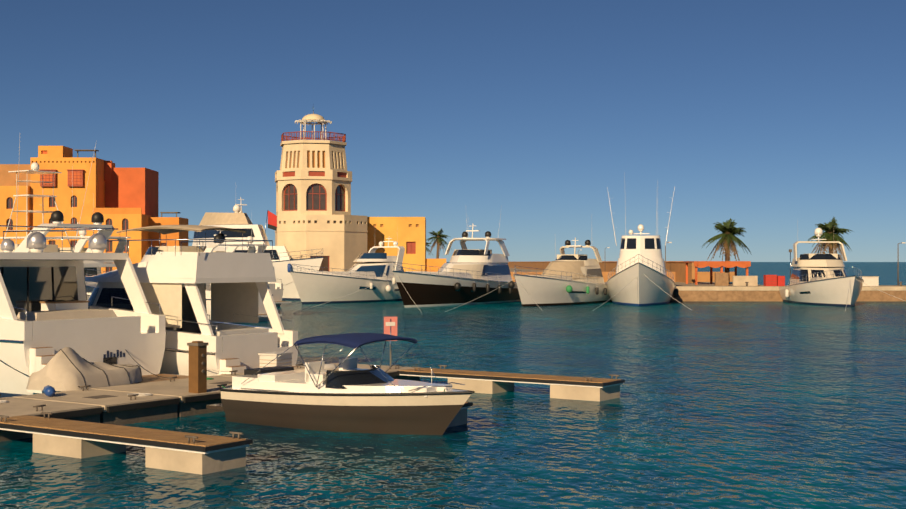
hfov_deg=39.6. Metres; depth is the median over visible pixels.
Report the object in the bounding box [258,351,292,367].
dock box
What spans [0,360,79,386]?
rope
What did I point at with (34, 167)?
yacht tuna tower
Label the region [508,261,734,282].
breakwater wall
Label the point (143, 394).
rope coil
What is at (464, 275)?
yacht
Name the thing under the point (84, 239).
yacht
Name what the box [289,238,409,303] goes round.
sport yacht
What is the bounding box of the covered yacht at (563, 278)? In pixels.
[508,238,611,306]
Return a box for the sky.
[0,0,905,261]
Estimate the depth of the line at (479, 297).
101.95 m
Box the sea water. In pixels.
[0,262,905,508]
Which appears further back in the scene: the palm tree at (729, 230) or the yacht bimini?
the palm tree at (729, 230)
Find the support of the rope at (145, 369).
attached to the yacht delaware
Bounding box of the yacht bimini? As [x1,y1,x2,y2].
[85,225,281,322]
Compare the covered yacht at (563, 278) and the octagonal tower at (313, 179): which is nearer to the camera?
the covered yacht at (563, 278)
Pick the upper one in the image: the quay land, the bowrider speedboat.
the quay land
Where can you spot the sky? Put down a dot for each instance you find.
(779, 119)
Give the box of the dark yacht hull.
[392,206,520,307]
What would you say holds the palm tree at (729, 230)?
on the quay land
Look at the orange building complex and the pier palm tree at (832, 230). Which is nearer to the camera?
the pier palm tree at (832, 230)
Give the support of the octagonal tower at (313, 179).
on the quay land
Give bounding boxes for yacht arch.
[0,210,115,300]
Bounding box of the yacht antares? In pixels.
[85,210,299,375]
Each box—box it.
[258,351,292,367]
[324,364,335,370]
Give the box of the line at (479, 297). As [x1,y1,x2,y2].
[445,279,513,311]
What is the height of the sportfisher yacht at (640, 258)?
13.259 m
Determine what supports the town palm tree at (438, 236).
on the quay land
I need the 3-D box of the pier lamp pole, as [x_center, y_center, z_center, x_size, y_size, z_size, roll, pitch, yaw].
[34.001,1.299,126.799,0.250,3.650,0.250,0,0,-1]
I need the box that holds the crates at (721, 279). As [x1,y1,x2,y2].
[715,273,757,285]
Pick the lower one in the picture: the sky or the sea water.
the sea water
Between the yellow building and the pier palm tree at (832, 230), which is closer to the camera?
the pier palm tree at (832, 230)
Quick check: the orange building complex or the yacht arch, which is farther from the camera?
the orange building complex
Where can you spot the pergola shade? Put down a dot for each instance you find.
(721, 264)
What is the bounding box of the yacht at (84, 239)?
[60,222,130,275]
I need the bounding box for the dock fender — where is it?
[43,385,55,396]
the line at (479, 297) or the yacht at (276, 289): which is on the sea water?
the yacht at (276, 289)
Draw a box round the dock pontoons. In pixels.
[0,363,624,474]
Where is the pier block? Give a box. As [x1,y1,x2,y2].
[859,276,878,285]
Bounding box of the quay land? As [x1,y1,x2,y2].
[509,268,905,300]
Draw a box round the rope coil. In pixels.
[128,393,152,396]
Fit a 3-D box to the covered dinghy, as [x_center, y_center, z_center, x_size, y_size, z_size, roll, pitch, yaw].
[-9.793,3.025,34.474,1.804,1.134,3.900,0,0,23]
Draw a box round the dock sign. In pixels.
[384,317,396,368]
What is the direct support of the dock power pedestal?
on the dock pontoons
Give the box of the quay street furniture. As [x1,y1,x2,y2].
[607,242,905,285]
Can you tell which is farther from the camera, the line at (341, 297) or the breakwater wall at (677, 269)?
the breakwater wall at (677, 269)
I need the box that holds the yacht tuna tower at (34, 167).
[0,144,95,294]
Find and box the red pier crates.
[763,275,784,285]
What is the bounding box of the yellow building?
[367,217,445,271]
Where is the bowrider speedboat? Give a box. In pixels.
[206,333,474,434]
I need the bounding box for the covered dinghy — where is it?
[26,347,142,390]
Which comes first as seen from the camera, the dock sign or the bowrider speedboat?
the bowrider speedboat
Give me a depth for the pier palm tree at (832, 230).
125.82 m
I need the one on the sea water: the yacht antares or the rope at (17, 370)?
the yacht antares
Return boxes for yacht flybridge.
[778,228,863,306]
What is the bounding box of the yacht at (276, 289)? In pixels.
[210,230,290,306]
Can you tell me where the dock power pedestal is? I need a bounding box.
[187,341,207,392]
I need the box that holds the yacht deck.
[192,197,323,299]
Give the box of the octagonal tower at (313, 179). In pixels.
[275,107,367,270]
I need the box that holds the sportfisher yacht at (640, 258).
[606,188,678,305]
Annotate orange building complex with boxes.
[0,146,187,273]
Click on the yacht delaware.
(46, 314)
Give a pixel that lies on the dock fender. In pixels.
(49, 391)
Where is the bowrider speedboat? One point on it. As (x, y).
(349, 396)
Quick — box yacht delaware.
[0,225,188,397]
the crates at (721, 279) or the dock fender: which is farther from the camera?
the crates at (721, 279)
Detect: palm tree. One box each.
[428,230,449,258]
[702,218,751,283]
[807,216,851,259]
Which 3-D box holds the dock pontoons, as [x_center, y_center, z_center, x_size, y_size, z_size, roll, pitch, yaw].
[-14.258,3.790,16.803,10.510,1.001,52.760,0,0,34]
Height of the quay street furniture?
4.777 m
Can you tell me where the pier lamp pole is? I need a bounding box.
[789,249,791,279]
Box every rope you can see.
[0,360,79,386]
[127,352,166,377]
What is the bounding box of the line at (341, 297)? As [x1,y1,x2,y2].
[295,276,393,312]
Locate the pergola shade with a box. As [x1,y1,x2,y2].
[683,261,750,284]

